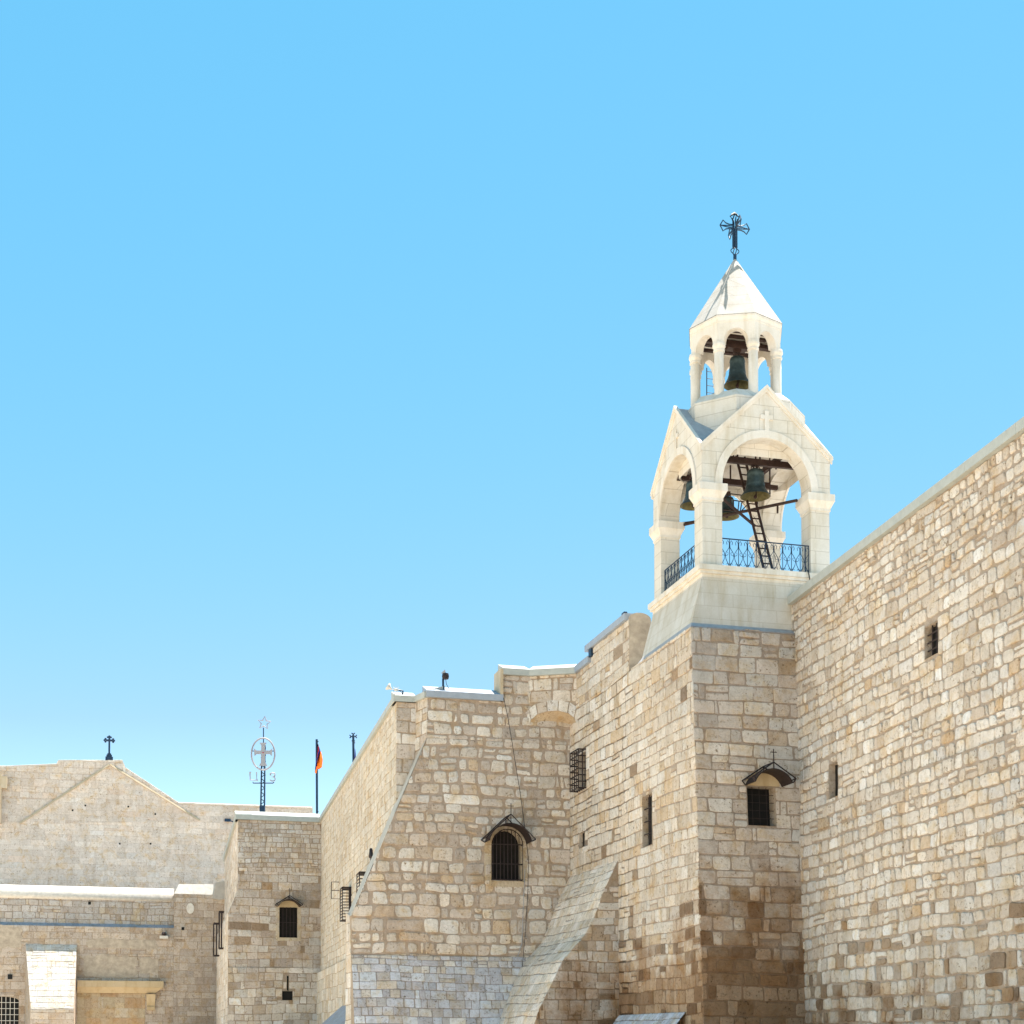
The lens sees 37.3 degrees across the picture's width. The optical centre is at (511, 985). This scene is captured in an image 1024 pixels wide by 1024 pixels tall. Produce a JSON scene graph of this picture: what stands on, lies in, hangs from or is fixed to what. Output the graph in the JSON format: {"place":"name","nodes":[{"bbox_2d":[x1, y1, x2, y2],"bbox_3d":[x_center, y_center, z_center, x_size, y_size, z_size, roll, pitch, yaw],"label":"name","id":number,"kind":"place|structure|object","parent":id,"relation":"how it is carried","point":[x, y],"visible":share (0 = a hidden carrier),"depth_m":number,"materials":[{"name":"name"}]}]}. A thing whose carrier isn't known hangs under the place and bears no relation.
{"place":"outdoors","nodes":[
{"label":"outdoors","id":0,"kind":"place"},
{"bbox_2d":[0,760,312,1023],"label":"church front","id":1,"kind":"structure","parent":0,"point":[111,871],"depth_m":113.47,"materials":[{"name":"stone"}]},
{"bbox_2d":[0,996,18,1023],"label":"window","id":2,"kind":"structure","parent":1,"relation":"in","point":[9,1005],"depth_m":110.21,"materials":[{"name":"metal"}]},
{"bbox_2d":[103,735,114,759],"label":"gable cross","id":3,"kind":"object","parent":1,"relation":"on","point":[108,756],"visible":1,"depth_m":124.03,"materials":[{"name":"black metal"}]},
{"bbox_2d":[160,932,167,938],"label":"wall lamp","id":4,"kind":"object","parent":1,"relation":"attached to","point":[163,936],"visible":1,"depth_m":112.48,"materials":[{"name":"paint"}]},
{"bbox_2d":[213,811,320,1023],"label":"stone wall","id":5,"kind":"structure","parent":0,"point":[268,949],"depth_m":91.94,"materials":[{"name":"stone"}]},
{"bbox_2d":[249,716,275,811],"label":"emblem mast","id":6,"kind":"object","parent":5,"relation":"on","point":[263,751],"visible":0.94,"depth_m":96.26,"materials":[{"name":"grey metal"}]},
{"bbox_2d":[282,991,292,999],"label":"window","id":7,"kind":"structure","parent":5,"relation":"in","point":[286,995],"depth_m":92.06,"materials":[{"name":"stone"}]},
{"bbox_2d":[287,976,288,990],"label":"window","id":8,"kind":"structure","parent":5,"relation":"in","point":[287,976],"depth_m":92.06,"materials":[{"name":"stone"}]},
{"bbox_2d":[276,907,300,940],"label":"window","id":9,"kind":"structure","parent":5,"relation":"in","point":[288,927],"depth_m":92.17,"materials":[{"name":"metal"}]},
{"bbox_2d":[315,739,322,813],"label":"flagpole","id":10,"kind":"object","parent":5,"relation":"on","point":[319,761],"visible":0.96,"depth_m":97.42,"materials":[{"name":"orange fabric"}]},
{"bbox_2d":[0,0,1023,814],"label":"sky","id":11,"kind":"structure","parent":0,"point":[345,350],"materials":[{"name":"blue"}]},
{"label":"ground","id":12,"kind":"structure","parent":0,"visible":0},
{"bbox_2d":[316,613,684,1023],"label":"monastery wing","id":13,"kind":"structure","parent":12,"relation":"on","point":[426,835],"depth_m":59.18,"materials":[{"name":"beige stone"}]},
{"bbox_2d":[349,733,356,761],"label":"cross pole","id":14,"kind":"object","parent":13,"relation":"on","point":[353,749],"visible":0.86,"depth_m":84.48,"materials":[{"name":"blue metal"}]},
{"bbox_2d":[386,683,403,694],"bbox_3d":[-4.658,-11.718,60.101,0.721,0.571,0.292,0,-2,0],"label":"floodlight","id":15,"kind":"object","parent":13,"relation":"on","point":[388,687],"visible":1,"depth_m":60.05,"materials":[{"name":"white metal"}]},
{"bbox_2d":[442,670,448,689],"bbox_3d":[-2.638,-12.053,59.694,0.341,0.947,0.483,0,-2,0],"label":"floodlight","id":16,"kind":"object","parent":13,"relation":"on","point":[445,675],"visible":1,"depth_m":59.54,"materials":[{"name":"black metal"}]},
{"bbox_2d":[484,823,527,886],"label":"window","id":17,"kind":"structure","parent":13,"relation":"in","point":[506,849],"depth_m":59.96,"materials":[{"name":"metal"}]},
{"bbox_2d":[503,697,528,965],"bbox_3d":[0.301,-4.904,59.450,1.094,13.550,1.055,1,-2,-29],"label":"hanging cable","id":18,"kind":"object","parent":13,"relation":"hanging from","point":[524,824],"visible":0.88,"depth_m":59.91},
{"bbox_2d":[517,872,524,956],"bbox_3d":[0.368,-2.885,59.832,0.333,3.474,0.031,1,-2,-15],"label":"drain pipe","id":19,"kind":"object","parent":13,"relation":"attached to","point":[523,909],"visible":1,"depth_m":59.85,"materials":[{"name":"grey metal"}]},
{"bbox_2d":[579,831,584,847],"bbox_3d":[2.818,-5.690,58.965,0.200,0.619,0.726,1,-2,-15],"label":"window","id":20,"kind":"structure","parent":13,"relation":"in","point":[581,835],"depth_m":59.28,"materials":[{"name":"stone"}]},
{"bbox_2d":[579,752,585,786],"bbox_3d":[2.884,-8.360,59.063,0.330,1.408,1.001,1,-2,-15],"label":"window","id":21,"kind":"structure","parent":13,"relation":"in","point":[580,757],"depth_m":59.51,"materials":[{"name":"stone"}]},
{"bbox_2d":[588,648,593,657],"bbox_3d":[3.020,-12.720,57.897,0.120,0.300,0.280,1,-2,-15],"label":"junction box","id":22,"kind":"object","parent":13,"relation":"attached to","point":[590,653],"visible":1,"depth_m":57.77,"materials":[{"name":"grey metal"}]},
{"bbox_2d":[570,259,834,1023],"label":"bell tower","id":23,"kind":"structure","parent":12,"relation":"on","point":[714,817],"depth_m":48.73,"materials":[{"name":"stone"}]},
{"bbox_2d":[642,793,652,847],"bbox_3d":[4.749,-5.649,51.807,0.280,1.783,0.992,1,-2,-15],"label":"window","id":24,"kind":"structure","parent":23,"relation":"in","point":[647,836],"depth_m":52.24,"materials":[{"name":"stone"}]},
{"bbox_2d":[664,545,694,590],"bbox_3d":[5.668,-13.889,50.732,0.043,0.999,3.142,1,-2,-15],"label":"railing","id":25,"kind":"object","parent":23,"relation":"on","point":[684,567],"visible":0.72,"depth_m":50.90,"materials":[{"name":"blue metal"}]},
{"bbox_2d":[680,473,693,510],"bbox_3d":[6.149,-16.748,51.321,0.918,1.164,0.918,0,-2,0],"label":"bell","id":26,"kind":"object","parent":23,"relation":"hanging from","point":[687,504],"visible":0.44,"depth_m":51.27,"materials":[{"name":"green metal"}]},
{"bbox_2d":[706,368,713,394],"bbox_3d":[6.945,-21.088,52.968,0.339,0.996,0.036,1,-2,-15],"label":"ladder","id":27,"kind":"object","parent":23,"relation":"attached to","point":[706,381],"visible":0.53,"depth_m":52.92,"materials":[{"name":"metal"}]},
{"bbox_2d":[722,491,738,520],"bbox_3d":[7.420,-16.610,52.377,0.867,0.931,0.867,0,-2,0],"label":"bell","id":28,"kind":"object","parent":23,"relation":"hanging from","point":[727,507],"visible":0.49,"depth_m":52.20,"materials":[{"name":"brown metal"}]},
{"bbox_2d":[720,212,749,259],"bbox_3d":[7.592,-25.561,51.648,0.802,1.654,0.802,-1,-2,30],"label":"spire cross","id":29,"kind":"object","parent":23,"relation":"on","point":[734,229],"visible":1,"depth_m":51.61,"materials":[{"name":"black metal"}]},
{"bbox_2d":[724,349,747,389],"bbox_3d":[7.637,-20.938,51.395,0.918,1.370,0.918,0,-2,0],"label":"bell","id":30,"kind":"object","parent":23,"relation":"hanging from","point":[737,378],"visible":0.92,"depth_m":51.21,"materials":[{"name":"green metal"}]},
{"bbox_2d":[736,456,772,568],"bbox_3d":[8.103,-15.903,50.786,0.394,4.346,1.842,1,-2,-22],"label":"ladder","id":31,"kind":"object","parent":23,"relation":"attached to","point":[750,513],"visible":0.76,"depth_m":50.56,"materials":[{"name":"metal"}]},
{"bbox_2d":[740,461,770,501],"bbox_3d":[8.105,-16.839,50.496,1.000,1.260,1.000,0,-2,0],"label":"bell","id":32,"kind":"object","parent":23,"relation":"hanging from","point":[755,490],"visible":1,"depth_m":50.31,"materials":[{"name":"green metal"}]},
{"bbox_2d":[747,786,775,825],"bbox_3d":[7.833,-5.683,48.227,1.003,1.303,0.622,1,-2,-15],"label":"window","id":33,"kind":"structure","parent":23,"relation":"in","point":[761,803],"depth_m":48.42,"materials":[{"name":"metal"}]},
{"bbox_2d":[722,538,808,571],"bbox_3d":[8.222,-13.940,49.246,3.143,0.999,0.042,1,-2,-15],"label":"railing","id":34,"kind":"object","parent":23,"relation":"on","point":[752,557],"visible":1,"depth_m":49.25,"materials":[{"name":"black metal"}]},
{"bbox_2d":[787,417,1023,1023],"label":"monastery building","id":35,"kind":"structure","parent":12,"relation":"on","point":[907,626],"depth_m":40.10,"materials":[{"name":"stone"}]},
{"bbox_2d":[829,762,838,798],"bbox_3d":[9.846,-6.218,45.851,0.270,1.068,0.711,0,-2,-11],"label":"window","id":36,"kind":"structure","parent":35,"relation":"in","point":[833,768],"depth_m":46.17,"materials":[{"name":"stone"}]},
{"bbox_2d":[925,620,938,659],"bbox_3d":[11.106,-9.049,39.684,0.280,0.889,0.777,0,-2,-11],"label":"window","id":37,"kind":"structure","parent":35,"relation":"in","point":[932,630],"depth_m":39.95,"materials":[{"name":"metal"}]}
]}

